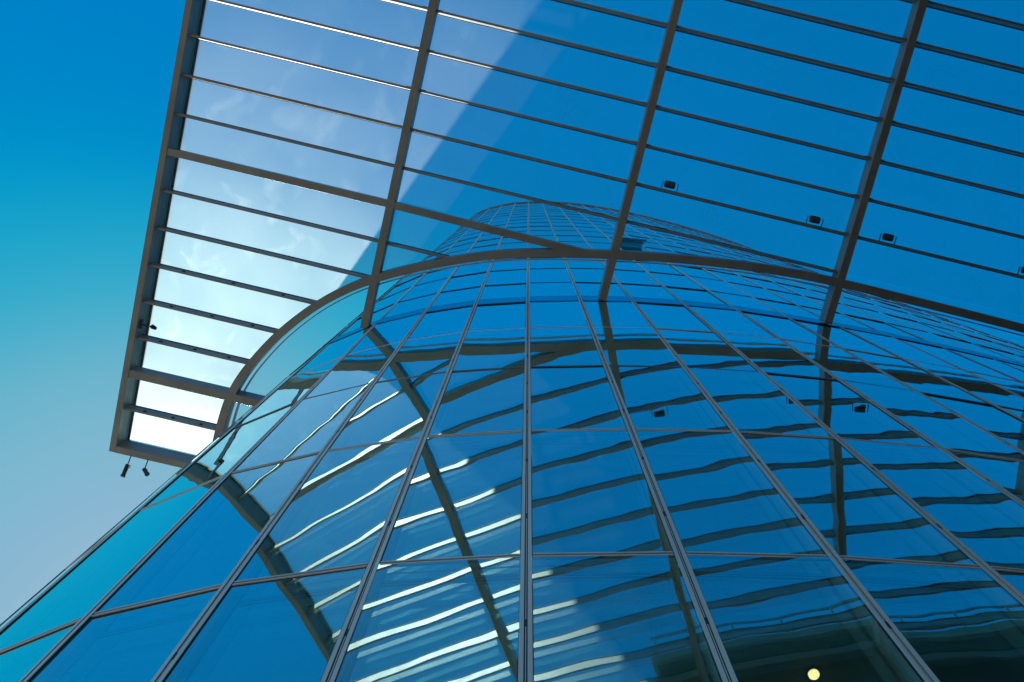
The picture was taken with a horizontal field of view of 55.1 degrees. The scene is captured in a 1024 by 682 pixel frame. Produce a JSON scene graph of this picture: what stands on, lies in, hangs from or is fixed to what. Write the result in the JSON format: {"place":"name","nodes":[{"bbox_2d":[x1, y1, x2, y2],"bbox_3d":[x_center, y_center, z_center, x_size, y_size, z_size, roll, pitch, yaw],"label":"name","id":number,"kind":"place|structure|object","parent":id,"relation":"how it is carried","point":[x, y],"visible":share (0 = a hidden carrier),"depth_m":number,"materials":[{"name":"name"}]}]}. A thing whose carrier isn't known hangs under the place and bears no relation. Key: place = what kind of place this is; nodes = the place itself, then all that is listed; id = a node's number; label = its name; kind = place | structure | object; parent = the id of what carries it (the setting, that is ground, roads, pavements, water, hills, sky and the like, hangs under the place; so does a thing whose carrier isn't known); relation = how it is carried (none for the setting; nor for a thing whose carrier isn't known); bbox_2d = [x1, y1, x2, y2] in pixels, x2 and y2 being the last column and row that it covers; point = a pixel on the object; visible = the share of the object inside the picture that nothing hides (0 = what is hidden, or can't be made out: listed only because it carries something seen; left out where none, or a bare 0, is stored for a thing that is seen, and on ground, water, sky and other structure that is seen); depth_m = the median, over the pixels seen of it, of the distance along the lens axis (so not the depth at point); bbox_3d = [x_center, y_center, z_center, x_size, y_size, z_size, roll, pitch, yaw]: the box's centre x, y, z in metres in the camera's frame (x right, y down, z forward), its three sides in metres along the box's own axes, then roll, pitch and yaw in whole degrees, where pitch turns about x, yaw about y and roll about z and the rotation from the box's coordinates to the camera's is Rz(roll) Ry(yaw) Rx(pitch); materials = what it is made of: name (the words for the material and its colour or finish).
{"place":"outdoors","nodes":[
{"label":"outdoors","id":0,"kind":"place"},
{"bbox_2d":[0,201,1023,681],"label":"glass tower","id":1,"kind":"structure","parent":0,"point":[532,471],"depth_m":10.05,"materials":[{"name":"glass"}]},
{"bbox_2d":[109,0,1023,467],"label":"glass canopy","id":2,"kind":"object","parent":1,"relation":"attached to","point":[135,372],"visible":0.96,"depth_m":23.76,"materials":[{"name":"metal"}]},
{"bbox_2d":[120,456,131,477],"bbox_3d":[-9.656,3.177,24.683,0.152,0.461,0.460,16,-80,-2],"label":"spotlight","id":3,"kind":"object","parent":2,"relation":"hanging from","point":[125,469],"visible":1,"depth_m":24.59,"materials":[{"name":"black metal"}]},
{"bbox_2d":[142,460,149,475],"bbox_3d":[-9.207,3.221,24.713,0.174,0.402,0.337,-30,-82,6],"label":"spotlight","id":4,"kind":"object","parent":2,"relation":"hanging from","point":[145,471],"visible":1,"depth_m":24.61,"materials":[{"name":"black metal"}]},
{"bbox_2d":[139,319,156,329],"bbox_3d":[-9.058,-0.399,24.480,0.446,0.177,0.226,6,-80,0],"label":"spotlight","id":5,"kind":"object","parent":2,"relation":"attached to","point":[152,326],"visible":1,"depth_m":24.45,"materials":[{"name":"black metal"}]},
{"bbox_2d":[661,180,678,191],"bbox_3d":[3.805,-3.720,23.625,0.392,0.141,0.245,13,-80,-1],"label":"floodlight","id":6,"kind":"object","parent":2,"relation":"attached to","point":[669,184],"visible":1,"depth_m":23.57,"materials":[{"name":"black metal"}]},
{"bbox_2d":[805,215,823,226],"bbox_3d":[7.318,-2.890,23.711,0.392,0.141,0.245,13,-80,-1],"label":"floodlight","id":7,"kind":"object","parent":2,"relation":"attached to","point":[814,219],"visible":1,"depth_m":23.66,"materials":[{"name":"black metal"}]},
{"bbox_2d":[879,233,896,244],"bbox_3d":[9.103,-2.468,23.754,0.392,0.141,0.245,13,-80,-1],"label":"floodlight","id":8,"kind":"object","parent":2,"relation":"attached to","point":[888,237],"visible":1,"depth_m":23.71,"materials":[{"name":"black metal"}]},
{"bbox_2d":[1017,266,1023,274],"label":"floodlight","id":9,"kind":"object","parent":2,"relation":"attached to","point":[1022,269],"visible":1,"depth_m":23.83,"materials":[{"name":"black metal"}]},
{"bbox_2d":[621,237,646,245],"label":"vent window","id":10,"kind":"structure","parent":1,"relation":"in","point":[629,241],"depth_m":42.55,"materials":[{"name":"glass"}]},
{"bbox_2d":[0,0,1023,623],"label":"sky","id":11,"kind":"structure","parent":0,"point":[85,85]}
]}

